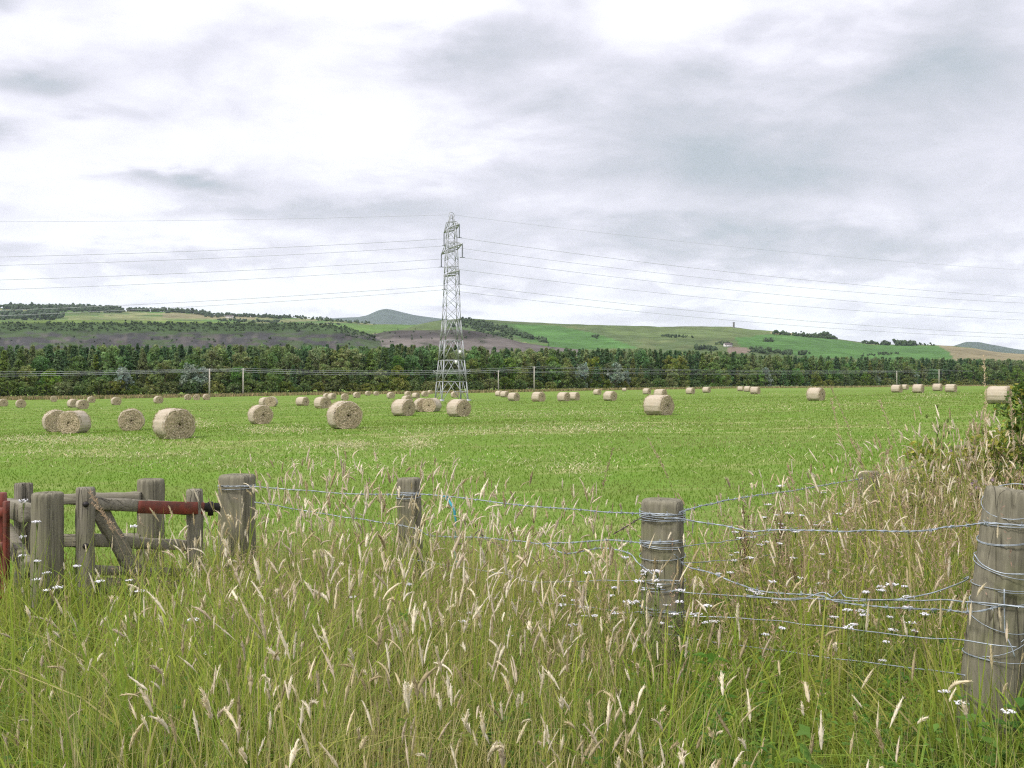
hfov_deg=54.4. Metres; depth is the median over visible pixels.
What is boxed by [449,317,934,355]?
hillside copse
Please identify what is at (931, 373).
broadleaf tree
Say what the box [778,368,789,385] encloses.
conifer tree
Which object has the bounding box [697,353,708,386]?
larch tree
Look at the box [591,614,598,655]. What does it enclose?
yarrow
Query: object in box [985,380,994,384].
shrub
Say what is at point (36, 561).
yarrow
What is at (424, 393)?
hay bale
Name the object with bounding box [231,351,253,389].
broadleaf tree
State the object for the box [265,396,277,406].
hay bale
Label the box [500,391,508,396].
hay bale
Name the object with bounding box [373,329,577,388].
hillside
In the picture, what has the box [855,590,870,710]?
yarrow
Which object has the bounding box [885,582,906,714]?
yarrow
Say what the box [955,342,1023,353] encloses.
wooded hill
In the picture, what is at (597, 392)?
hay bale
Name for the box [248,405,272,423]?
hay bale
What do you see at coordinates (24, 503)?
yarrow
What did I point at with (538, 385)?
shrub
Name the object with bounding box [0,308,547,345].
ridge
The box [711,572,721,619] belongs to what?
yarrow
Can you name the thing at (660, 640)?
yarrow
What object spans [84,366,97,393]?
larch tree
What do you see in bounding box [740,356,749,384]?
conifer tree
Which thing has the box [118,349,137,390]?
conifer tree
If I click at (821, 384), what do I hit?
shrub
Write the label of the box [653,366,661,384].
conifer tree
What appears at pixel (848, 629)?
yarrow
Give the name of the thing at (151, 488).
gate enclosure
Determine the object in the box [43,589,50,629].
yarrow
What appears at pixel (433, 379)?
larch tree
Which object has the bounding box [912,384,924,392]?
hay bale
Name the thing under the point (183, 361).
broadleaf tree
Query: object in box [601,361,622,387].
broadleaf tree
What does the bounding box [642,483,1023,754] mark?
wire fence
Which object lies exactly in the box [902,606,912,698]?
yarrow
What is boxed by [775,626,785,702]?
yarrow
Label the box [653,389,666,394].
hay bale
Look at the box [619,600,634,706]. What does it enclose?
yarrow
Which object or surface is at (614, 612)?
yarrow
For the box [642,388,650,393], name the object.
hay bale
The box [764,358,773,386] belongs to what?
larch tree
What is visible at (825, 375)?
conifer tree
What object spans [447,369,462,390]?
broadleaf tree
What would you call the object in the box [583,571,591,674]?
yarrow
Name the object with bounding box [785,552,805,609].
dock plant
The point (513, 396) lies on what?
hay bale
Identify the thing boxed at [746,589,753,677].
yarrow
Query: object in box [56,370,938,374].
telephone wire
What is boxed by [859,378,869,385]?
shrub
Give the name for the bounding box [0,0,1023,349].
sky
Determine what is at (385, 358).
conifer tree
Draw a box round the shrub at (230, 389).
[222,383,241,393]
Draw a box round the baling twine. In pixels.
[443,496,456,562]
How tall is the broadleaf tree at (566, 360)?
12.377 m
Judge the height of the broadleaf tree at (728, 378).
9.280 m
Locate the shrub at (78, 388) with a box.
[70,384,92,395]
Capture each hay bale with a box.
[0,399,7,406]
[15,399,26,407]
[42,409,63,431]
[50,396,56,401]
[56,408,91,433]
[67,399,77,407]
[75,399,88,408]
[87,396,95,402]
[111,397,121,404]
[118,408,144,430]
[151,406,196,438]
[153,396,163,402]
[184,394,190,399]
[193,394,199,399]
[202,394,209,399]
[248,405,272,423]
[258,397,266,404]
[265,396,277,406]
[295,396,309,405]
[314,396,331,407]
[326,401,363,428]
[327,393,336,399]
[341,393,348,399]
[353,392,360,397]
[387,392,394,398]
[391,398,416,415]
[401,395,412,400]
[404,391,411,395]
[412,393,419,397]
[414,398,424,411]
[421,391,428,396]
[422,397,441,411]
[446,398,471,416]
[451,391,458,397]
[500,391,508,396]
[507,392,519,400]
[531,391,545,401]
[557,392,569,400]
[569,392,579,400]
[593,389,601,394]
[603,391,617,400]
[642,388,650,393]
[642,393,674,414]
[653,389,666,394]
[685,387,694,393]
[702,387,710,392]
[743,386,750,391]
[750,387,760,393]
[806,387,825,400]
[891,385,902,392]
[902,384,908,389]
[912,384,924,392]
[932,384,942,390]
[945,384,956,391]
[985,385,1012,403]
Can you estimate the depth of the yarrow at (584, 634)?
3.83 m
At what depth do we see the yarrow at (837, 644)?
3.76 m
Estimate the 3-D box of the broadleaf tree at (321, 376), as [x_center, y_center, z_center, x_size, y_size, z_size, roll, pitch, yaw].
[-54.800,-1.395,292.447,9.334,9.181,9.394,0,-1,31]
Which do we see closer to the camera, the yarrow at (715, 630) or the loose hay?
the yarrow at (715, 630)
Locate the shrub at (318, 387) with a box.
[309,382,326,392]
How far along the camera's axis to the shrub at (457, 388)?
314.29 m
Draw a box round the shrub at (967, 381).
[960,379,972,384]
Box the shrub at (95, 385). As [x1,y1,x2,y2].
[83,379,114,395]
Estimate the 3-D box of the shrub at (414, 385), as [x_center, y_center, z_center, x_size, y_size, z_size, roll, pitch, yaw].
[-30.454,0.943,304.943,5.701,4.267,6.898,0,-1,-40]
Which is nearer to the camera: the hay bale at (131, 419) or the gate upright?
the gate upright
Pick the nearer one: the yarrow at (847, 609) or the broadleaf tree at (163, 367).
the yarrow at (847, 609)
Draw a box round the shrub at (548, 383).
[543,381,557,388]
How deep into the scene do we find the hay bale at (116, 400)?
156.01 m
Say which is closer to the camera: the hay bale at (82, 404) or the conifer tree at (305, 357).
the hay bale at (82, 404)
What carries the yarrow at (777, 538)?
on the ground at (282, 400)
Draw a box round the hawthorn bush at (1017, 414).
[987,380,1023,489]
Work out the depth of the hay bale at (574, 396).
130.25 m
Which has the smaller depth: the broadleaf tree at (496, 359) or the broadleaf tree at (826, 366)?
the broadleaf tree at (496, 359)
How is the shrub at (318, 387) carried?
on the ground at (282, 400)
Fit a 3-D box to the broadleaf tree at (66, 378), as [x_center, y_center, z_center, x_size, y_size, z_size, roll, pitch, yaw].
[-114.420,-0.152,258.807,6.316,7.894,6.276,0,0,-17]
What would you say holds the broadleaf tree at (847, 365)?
on the ground at (282, 400)
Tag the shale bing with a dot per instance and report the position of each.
(40, 338)
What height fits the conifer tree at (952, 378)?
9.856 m
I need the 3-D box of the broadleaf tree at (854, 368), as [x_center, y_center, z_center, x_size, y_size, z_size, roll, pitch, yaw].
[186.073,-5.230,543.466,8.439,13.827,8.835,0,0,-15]
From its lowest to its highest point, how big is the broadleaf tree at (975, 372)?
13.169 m
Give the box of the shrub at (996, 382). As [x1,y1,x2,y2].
[993,379,1002,384]
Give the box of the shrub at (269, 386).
[259,380,278,392]
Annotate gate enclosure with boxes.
[7,478,164,600]
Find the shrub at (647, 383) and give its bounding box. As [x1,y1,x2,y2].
[638,378,654,387]
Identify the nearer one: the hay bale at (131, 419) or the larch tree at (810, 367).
the hay bale at (131, 419)
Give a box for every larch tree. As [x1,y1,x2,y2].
[0,350,13,381]
[2,365,14,395]
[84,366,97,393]
[89,355,100,390]
[128,371,139,393]
[135,352,150,390]
[143,371,155,393]
[171,352,185,390]
[253,356,262,389]
[299,357,316,385]
[315,350,329,382]
[432,352,442,380]
[484,368,490,389]
[520,356,530,387]
[618,355,623,387]
[629,358,636,383]
[635,365,646,386]
[639,356,650,380]
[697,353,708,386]
[709,358,716,383]
[732,368,741,385]
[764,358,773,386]
[805,358,814,385]
[867,360,872,384]
[871,367,878,384]
[876,359,886,382]
[891,361,899,381]
[919,363,923,381]
[921,366,927,384]
[926,363,932,379]
[955,368,962,380]
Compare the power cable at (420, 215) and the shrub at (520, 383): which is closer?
the power cable at (420, 215)
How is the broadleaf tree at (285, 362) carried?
on the ground at (282, 400)
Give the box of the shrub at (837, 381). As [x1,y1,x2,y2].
[832,379,843,385]
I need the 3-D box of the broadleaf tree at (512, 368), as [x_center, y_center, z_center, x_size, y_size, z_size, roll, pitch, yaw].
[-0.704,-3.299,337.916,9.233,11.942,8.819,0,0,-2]
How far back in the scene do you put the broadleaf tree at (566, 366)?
351.65 m
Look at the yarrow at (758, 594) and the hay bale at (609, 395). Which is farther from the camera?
the hay bale at (609, 395)
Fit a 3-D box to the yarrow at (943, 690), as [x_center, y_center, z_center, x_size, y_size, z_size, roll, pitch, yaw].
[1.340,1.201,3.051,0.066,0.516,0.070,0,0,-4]
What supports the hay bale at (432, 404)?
on the ground at (282, 400)
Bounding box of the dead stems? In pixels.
[87,355,1017,601]
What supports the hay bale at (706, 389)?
on the ground at (282, 400)
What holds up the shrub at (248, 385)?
on the ground at (282, 400)
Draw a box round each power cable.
[0,246,1013,302]
[0,267,1014,319]
[0,284,1023,334]
[2,290,1003,337]
[10,258,1013,312]
[13,238,1015,296]
[19,215,1014,269]
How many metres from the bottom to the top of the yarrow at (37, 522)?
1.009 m
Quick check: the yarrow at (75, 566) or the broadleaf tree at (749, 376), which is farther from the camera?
the broadleaf tree at (749, 376)
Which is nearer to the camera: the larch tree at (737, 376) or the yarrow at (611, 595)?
the yarrow at (611, 595)
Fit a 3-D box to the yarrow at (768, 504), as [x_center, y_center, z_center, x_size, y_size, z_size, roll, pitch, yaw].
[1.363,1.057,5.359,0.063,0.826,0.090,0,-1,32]
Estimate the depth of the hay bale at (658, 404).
61.64 m
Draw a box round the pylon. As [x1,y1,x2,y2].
[433,212,470,400]
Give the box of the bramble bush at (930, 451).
[898,420,1018,542]
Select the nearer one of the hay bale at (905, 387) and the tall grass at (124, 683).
the tall grass at (124, 683)
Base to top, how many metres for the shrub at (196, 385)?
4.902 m
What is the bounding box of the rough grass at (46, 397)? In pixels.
[0,384,1012,399]
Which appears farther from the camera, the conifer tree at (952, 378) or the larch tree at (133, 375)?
the conifer tree at (952, 378)
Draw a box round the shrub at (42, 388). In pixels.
[35,384,58,396]
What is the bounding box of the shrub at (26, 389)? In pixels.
[16,385,37,396]
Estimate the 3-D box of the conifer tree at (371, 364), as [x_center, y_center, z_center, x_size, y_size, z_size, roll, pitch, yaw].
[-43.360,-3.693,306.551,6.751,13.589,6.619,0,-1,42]
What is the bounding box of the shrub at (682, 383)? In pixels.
[678,380,689,386]
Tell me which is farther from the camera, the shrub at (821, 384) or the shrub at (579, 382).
the shrub at (821, 384)
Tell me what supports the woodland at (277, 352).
on the ground at (282, 400)
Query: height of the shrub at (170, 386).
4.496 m
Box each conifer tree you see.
[12,349,29,393]
[50,349,64,381]
[103,351,120,380]
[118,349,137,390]
[150,348,169,393]
[222,354,230,392]
[249,366,261,390]
[264,355,277,389]
[288,365,298,391]
[300,351,313,383]
[355,365,366,390]
[360,350,377,387]
[379,347,392,383]
[412,367,423,390]
[419,355,431,389]
[429,360,443,389]
[477,354,486,390]
[500,365,509,389]
[531,362,546,387]
[577,357,584,369]
[591,362,603,388]
[601,356,609,381]
[650,358,662,384]
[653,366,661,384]
[686,354,696,380]
[695,368,704,385]
[727,358,740,385]
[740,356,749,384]
[766,369,775,385]
[776,363,786,386]
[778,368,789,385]
[786,360,794,385]
[802,371,809,385]
[816,360,824,381]
[823,369,827,384]
[859,362,864,379]
[883,361,892,384]
[940,362,949,382]
[948,360,955,381]
[949,371,955,381]
[1007,363,1012,380]
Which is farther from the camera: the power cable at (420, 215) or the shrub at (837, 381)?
the shrub at (837, 381)
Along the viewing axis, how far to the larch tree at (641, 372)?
386.17 m
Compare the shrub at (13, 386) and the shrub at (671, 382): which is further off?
the shrub at (671, 382)
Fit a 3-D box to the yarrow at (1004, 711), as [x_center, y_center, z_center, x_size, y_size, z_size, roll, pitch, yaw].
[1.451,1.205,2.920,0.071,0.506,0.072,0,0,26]
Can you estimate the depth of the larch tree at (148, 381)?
265.07 m
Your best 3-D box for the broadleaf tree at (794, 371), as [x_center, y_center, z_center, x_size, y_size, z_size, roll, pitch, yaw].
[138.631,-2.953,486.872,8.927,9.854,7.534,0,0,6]
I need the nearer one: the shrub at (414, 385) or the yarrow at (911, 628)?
the yarrow at (911, 628)
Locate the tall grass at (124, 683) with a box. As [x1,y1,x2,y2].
[0,423,1023,767]
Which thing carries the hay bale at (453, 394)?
on the ground at (282, 400)
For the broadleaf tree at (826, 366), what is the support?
on the ground at (282, 400)
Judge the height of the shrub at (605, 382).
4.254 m
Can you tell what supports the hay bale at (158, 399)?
on the ground at (282, 400)
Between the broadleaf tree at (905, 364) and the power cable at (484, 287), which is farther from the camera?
the broadleaf tree at (905, 364)
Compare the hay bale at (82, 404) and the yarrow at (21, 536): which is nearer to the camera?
the yarrow at (21, 536)
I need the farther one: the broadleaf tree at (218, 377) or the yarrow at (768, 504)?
the broadleaf tree at (218, 377)
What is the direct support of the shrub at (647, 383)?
on the ground at (282, 400)
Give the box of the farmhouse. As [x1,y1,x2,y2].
[723,343,732,346]
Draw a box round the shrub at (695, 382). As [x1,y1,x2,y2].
[689,379,701,387]
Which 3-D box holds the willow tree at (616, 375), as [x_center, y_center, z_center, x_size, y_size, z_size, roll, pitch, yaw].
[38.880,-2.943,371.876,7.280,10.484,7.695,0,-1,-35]
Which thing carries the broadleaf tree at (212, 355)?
on the ground at (282, 400)
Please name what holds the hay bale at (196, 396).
on the ground at (282, 400)
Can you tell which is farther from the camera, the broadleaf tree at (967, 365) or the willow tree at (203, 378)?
the broadleaf tree at (967, 365)
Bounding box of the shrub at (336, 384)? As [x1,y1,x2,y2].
[324,379,343,391]
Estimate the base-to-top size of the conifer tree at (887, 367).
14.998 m
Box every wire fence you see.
[218,445,962,673]
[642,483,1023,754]
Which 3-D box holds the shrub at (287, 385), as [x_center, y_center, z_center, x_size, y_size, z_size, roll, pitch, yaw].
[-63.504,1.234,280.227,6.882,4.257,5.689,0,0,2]
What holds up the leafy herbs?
on the ground at (282, 400)
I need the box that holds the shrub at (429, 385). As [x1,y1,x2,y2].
[420,380,439,390]
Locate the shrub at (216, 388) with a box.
[198,380,226,393]
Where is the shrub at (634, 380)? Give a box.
[626,377,638,387]
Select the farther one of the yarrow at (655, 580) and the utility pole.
the utility pole
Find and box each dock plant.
[731,504,757,609]
[772,499,788,580]
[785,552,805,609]
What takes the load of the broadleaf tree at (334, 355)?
on the ground at (282, 400)
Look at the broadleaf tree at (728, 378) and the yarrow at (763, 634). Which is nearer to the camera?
the yarrow at (763, 634)
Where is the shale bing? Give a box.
[0,320,390,388]
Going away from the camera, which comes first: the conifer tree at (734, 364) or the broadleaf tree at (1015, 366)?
the conifer tree at (734, 364)
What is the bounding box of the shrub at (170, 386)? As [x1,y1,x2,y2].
[159,381,183,394]
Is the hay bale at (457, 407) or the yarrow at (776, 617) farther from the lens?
the hay bale at (457, 407)
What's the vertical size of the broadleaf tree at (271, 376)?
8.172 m
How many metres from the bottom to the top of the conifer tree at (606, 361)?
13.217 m
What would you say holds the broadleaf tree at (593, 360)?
on the ground at (282, 400)
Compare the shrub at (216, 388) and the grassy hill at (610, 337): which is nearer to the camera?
the shrub at (216, 388)
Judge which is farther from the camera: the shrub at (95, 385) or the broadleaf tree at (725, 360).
the broadleaf tree at (725, 360)
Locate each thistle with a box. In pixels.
[925,405,952,455]
[957,477,994,528]
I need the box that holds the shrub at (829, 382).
[823,380,834,386]
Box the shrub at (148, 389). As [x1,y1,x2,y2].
[140,384,162,394]
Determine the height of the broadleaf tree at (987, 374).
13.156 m
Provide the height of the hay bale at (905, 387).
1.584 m
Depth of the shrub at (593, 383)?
357.59 m
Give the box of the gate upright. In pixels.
[0,492,9,610]
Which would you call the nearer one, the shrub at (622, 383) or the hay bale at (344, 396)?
the hay bale at (344, 396)
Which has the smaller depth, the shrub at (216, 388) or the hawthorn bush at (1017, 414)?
the hawthorn bush at (1017, 414)
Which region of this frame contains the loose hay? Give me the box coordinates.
[0,391,987,482]
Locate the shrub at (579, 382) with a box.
[569,377,586,388]
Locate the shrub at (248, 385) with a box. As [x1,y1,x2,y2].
[239,379,263,393]
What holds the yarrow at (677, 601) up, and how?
on the ground at (282, 400)
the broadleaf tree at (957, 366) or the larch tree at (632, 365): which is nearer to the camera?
the larch tree at (632, 365)
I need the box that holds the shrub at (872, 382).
[867,379,877,385]
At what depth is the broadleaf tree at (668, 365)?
408.06 m
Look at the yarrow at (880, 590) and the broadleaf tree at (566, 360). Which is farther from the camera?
the broadleaf tree at (566, 360)
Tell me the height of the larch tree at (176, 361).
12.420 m
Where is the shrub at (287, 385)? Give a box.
[277,381,297,392]
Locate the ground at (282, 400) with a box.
[0,386,1021,604]
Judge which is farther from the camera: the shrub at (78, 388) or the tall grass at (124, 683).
the shrub at (78, 388)
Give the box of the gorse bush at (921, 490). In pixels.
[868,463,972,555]
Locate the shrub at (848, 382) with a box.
[842,378,853,385]
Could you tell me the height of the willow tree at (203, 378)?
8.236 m
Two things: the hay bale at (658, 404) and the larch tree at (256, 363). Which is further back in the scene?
the larch tree at (256, 363)
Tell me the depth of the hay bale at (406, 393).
211.92 m
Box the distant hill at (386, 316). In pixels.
[332,309,449,324]
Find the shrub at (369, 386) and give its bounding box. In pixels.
[358,383,375,391]
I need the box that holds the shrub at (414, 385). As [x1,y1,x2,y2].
[404,380,422,391]
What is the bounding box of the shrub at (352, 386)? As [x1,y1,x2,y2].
[344,383,361,391]
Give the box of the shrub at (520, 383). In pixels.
[509,379,528,389]
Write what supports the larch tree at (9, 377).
on the ground at (282, 400)
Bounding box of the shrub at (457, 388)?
[451,382,466,390]
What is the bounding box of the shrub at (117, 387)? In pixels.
[102,380,127,395]
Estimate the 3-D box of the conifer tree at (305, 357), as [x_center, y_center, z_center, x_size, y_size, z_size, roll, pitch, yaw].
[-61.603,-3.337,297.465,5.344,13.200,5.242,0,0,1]
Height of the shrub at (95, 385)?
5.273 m
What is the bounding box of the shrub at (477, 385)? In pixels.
[465,381,483,390]
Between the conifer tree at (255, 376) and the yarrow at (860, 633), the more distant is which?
the conifer tree at (255, 376)
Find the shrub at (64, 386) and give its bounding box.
[48,381,75,395]
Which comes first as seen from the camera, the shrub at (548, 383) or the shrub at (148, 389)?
the shrub at (148, 389)
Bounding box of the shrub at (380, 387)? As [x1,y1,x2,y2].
[375,383,390,391]
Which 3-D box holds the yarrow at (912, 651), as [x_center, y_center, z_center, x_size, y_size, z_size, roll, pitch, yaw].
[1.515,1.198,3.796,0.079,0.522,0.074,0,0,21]
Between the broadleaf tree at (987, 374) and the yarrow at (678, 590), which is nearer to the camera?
the yarrow at (678, 590)
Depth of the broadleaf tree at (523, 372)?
333.52 m
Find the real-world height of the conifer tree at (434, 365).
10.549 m
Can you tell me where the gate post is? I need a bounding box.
[30,491,63,624]
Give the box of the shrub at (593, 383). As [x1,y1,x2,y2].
[583,378,600,388]
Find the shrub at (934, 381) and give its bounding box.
[931,378,941,384]
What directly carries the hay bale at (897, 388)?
on the ground at (282, 400)
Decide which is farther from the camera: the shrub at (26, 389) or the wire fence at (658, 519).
the shrub at (26, 389)
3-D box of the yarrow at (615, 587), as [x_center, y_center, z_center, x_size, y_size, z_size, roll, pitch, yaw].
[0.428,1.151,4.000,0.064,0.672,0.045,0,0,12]
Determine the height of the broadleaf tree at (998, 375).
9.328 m
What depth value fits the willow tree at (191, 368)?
266.04 m
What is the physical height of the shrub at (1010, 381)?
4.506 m
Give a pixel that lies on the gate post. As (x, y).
(47, 509)
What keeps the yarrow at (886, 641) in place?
on the ground at (282, 400)
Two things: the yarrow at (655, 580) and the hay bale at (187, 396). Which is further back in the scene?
the hay bale at (187, 396)
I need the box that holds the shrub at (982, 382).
[978,380,985,384]
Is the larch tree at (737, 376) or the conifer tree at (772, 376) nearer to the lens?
the larch tree at (737, 376)
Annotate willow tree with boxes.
[112,367,134,394]
[179,362,200,393]
[197,366,213,393]
[575,362,591,387]
[606,362,625,386]
[620,371,632,387]
[760,367,773,385]
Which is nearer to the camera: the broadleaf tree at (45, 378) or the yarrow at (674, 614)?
the yarrow at (674, 614)
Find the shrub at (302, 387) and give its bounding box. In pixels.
[294,383,311,392]
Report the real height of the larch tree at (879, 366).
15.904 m
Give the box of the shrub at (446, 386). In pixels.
[432,379,453,390]
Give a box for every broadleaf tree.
[14,365,38,393]
[28,355,51,393]
[34,368,61,394]
[60,368,83,394]
[64,355,90,392]
[96,367,121,394]
[148,359,180,393]
[171,358,198,389]
[183,353,200,393]
[197,349,225,388]
[211,365,231,393]
[224,367,249,392]
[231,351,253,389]
[264,367,285,392]
[276,352,303,388]
[313,364,342,391]
[326,348,350,391]
[329,357,355,390]
[341,348,369,390]
[372,368,389,389]
[387,355,410,389]
[388,365,409,390]
[401,354,424,383]
[442,350,468,388]
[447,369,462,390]
[460,358,485,386]
[462,353,481,389]
[486,352,503,389]
[496,357,521,388]
[515,369,527,388]
[529,352,550,385]
[542,361,564,387]
[543,355,563,387]
[559,357,575,384]
[559,363,576,385]
[587,356,603,387]
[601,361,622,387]
[661,355,679,379]
[666,367,680,385]
[673,356,689,384]
[678,365,690,384]
[703,361,725,386]
[717,355,733,385]
[717,368,731,386]
[739,364,758,385]
[749,360,764,385]
[750,367,767,386]
[790,368,803,385]
[794,362,808,385]
[810,371,822,385]
[824,360,838,383]
[831,369,843,385]
[840,366,851,384]
[841,363,853,379]
[849,362,860,378]
[860,372,870,384]
[899,366,917,384]
[900,361,913,381]
[910,364,920,375]
[925,368,943,383]
[950,363,964,381]
[960,367,973,381]
[961,362,971,379]
[965,366,982,384]
[977,366,992,381]
[991,363,1004,379]
[994,364,1012,383]
[996,372,1007,381]
[1011,368,1023,382]
[1012,365,1021,377]
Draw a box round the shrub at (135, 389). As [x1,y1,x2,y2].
[121,385,141,395]
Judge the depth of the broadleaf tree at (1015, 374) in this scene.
648.22 m
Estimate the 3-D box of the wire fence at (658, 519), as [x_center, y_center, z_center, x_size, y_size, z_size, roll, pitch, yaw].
[2.429,1.180,6.973,8.277,1.310,2.714,0,-1,-34]
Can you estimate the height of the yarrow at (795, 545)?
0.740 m
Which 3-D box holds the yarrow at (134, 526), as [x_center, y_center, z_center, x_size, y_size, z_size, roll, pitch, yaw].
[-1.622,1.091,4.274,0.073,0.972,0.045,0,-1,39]
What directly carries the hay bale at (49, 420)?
on the ground at (282, 400)
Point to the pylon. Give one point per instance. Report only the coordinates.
(447, 252)
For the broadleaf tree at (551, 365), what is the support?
on the ground at (282, 400)
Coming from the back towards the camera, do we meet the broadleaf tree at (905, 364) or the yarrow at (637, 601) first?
the broadleaf tree at (905, 364)
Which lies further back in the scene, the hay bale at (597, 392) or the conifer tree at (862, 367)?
the conifer tree at (862, 367)
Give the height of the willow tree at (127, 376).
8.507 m
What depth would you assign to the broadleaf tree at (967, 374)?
627.48 m
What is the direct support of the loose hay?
on the ground at (282, 400)
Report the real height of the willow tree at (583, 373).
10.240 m
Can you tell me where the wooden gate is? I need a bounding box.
[75,487,220,621]
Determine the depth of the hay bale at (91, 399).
179.63 m
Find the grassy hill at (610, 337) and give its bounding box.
[402,319,1023,387]
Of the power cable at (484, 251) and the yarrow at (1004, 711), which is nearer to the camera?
the yarrow at (1004, 711)
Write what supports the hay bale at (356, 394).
on the ground at (282, 400)
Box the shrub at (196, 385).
[177,379,204,393]
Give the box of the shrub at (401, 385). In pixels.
[388,377,411,390]
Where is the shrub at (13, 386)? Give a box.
[0,380,23,396]
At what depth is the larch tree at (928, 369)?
618.83 m
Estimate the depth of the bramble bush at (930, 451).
6.82 m
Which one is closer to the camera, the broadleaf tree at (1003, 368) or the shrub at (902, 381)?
the shrub at (902, 381)
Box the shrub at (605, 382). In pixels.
[598,379,611,388]
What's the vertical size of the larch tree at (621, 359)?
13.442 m
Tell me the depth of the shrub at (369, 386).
294.91 m
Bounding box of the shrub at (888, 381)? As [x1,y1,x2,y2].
[882,378,895,385]
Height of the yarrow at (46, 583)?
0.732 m
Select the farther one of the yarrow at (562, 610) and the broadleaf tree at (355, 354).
the broadleaf tree at (355, 354)
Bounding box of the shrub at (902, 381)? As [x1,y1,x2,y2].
[898,378,909,384]
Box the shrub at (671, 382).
[662,377,677,387]
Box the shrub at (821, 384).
[813,380,826,386]
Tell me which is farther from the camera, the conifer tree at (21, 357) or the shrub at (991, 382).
the shrub at (991, 382)
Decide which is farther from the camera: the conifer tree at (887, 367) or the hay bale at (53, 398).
the conifer tree at (887, 367)
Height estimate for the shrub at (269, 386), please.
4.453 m
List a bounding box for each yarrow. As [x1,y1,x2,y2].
[18,499,27,648]
[18,535,26,654]
[18,554,25,607]
[27,520,40,637]
[33,578,40,615]
[34,560,40,642]
[42,571,51,611]
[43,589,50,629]
[50,585,62,673]
[73,565,80,627]
[95,580,105,612]
[125,579,132,626]
[130,524,137,636]
[561,595,565,654]
[566,623,577,680]
[579,606,585,685]
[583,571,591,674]
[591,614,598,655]
[610,594,614,626]
[611,586,624,675]
[612,611,618,658]
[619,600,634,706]
[621,556,630,658]
[631,600,639,674]
[634,579,649,711]
[638,569,652,683]
[644,569,662,694]
[648,586,661,655]
[651,579,659,672]
[655,583,661,651]
[656,622,663,679]
[659,604,670,673]
[668,589,684,677]
[668,613,678,695]
[675,600,685,700]
[686,612,701,708]
[702,621,711,665]
[703,604,713,686]
[709,620,719,652]
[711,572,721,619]
[727,571,732,634]
[730,531,738,603]
[734,537,743,632]
[741,556,753,633]
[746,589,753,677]
[747,591,759,686]
[753,592,763,677]
[757,543,764,577]
[760,633,768,715]
[761,503,771,580]
[768,580,775,689]
[771,602,779,647]
[774,542,782,596]
[775,514,781,587]
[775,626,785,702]
[776,485,787,557]
[784,512,793,585]
[792,531,799,608]
[829,615,841,707]
[832,513,841,582]
[842,608,853,716]
[842,625,857,721]
[848,609,866,720]
[848,623,864,713]
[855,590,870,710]
[857,613,868,727]
[873,589,886,705]
[874,585,885,660]
[879,659,885,720]
[882,615,892,697]
[882,640,890,734]
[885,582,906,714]
[888,628,901,704]
[899,621,916,687]
[900,585,907,671]
[902,595,919,693]
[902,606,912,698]
[903,629,918,722]
[916,612,930,702]
[938,689,952,762]
[952,700,968,751]
[1000,709,1017,765]
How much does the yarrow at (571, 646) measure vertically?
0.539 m
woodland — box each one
[0,302,374,324]
[0,343,1023,391]
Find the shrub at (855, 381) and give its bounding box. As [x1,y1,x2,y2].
[850,379,861,385]
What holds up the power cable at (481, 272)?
attached to the pylon
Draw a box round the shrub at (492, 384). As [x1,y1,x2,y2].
[481,378,501,389]
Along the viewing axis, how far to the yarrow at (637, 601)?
3.96 m
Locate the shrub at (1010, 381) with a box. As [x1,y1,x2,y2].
[1006,379,1014,384]
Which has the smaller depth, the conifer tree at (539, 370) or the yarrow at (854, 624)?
the yarrow at (854, 624)
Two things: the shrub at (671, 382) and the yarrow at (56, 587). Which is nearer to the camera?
the yarrow at (56, 587)
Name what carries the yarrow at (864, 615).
on the ground at (282, 400)
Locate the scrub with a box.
[0,320,512,344]
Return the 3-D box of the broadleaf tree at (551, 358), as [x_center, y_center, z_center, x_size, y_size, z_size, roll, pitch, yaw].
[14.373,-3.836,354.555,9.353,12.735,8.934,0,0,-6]
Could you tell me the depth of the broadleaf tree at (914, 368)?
611.01 m
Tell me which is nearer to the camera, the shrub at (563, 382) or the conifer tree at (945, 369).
the shrub at (563, 382)
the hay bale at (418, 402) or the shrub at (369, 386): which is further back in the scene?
the shrub at (369, 386)
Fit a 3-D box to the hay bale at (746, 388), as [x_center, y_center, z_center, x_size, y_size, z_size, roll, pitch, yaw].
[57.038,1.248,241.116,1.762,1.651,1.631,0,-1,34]
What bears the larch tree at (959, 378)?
on the ground at (282, 400)
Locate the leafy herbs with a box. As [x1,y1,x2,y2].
[0,526,1023,767]
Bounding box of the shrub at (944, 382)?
[941,379,949,384]
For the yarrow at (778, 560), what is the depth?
5.03 m
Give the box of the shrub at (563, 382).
[556,379,572,388]
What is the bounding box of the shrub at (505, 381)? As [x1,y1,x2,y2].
[495,376,514,389]
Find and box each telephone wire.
[42,367,957,373]
[47,368,965,375]
[47,369,926,372]
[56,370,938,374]
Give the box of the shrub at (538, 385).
[526,380,543,389]
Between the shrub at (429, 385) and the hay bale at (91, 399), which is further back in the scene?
the shrub at (429, 385)
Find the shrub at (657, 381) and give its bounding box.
[652,378,667,387]
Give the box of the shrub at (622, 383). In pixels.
[613,380,629,387]
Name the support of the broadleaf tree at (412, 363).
on the ground at (282, 400)

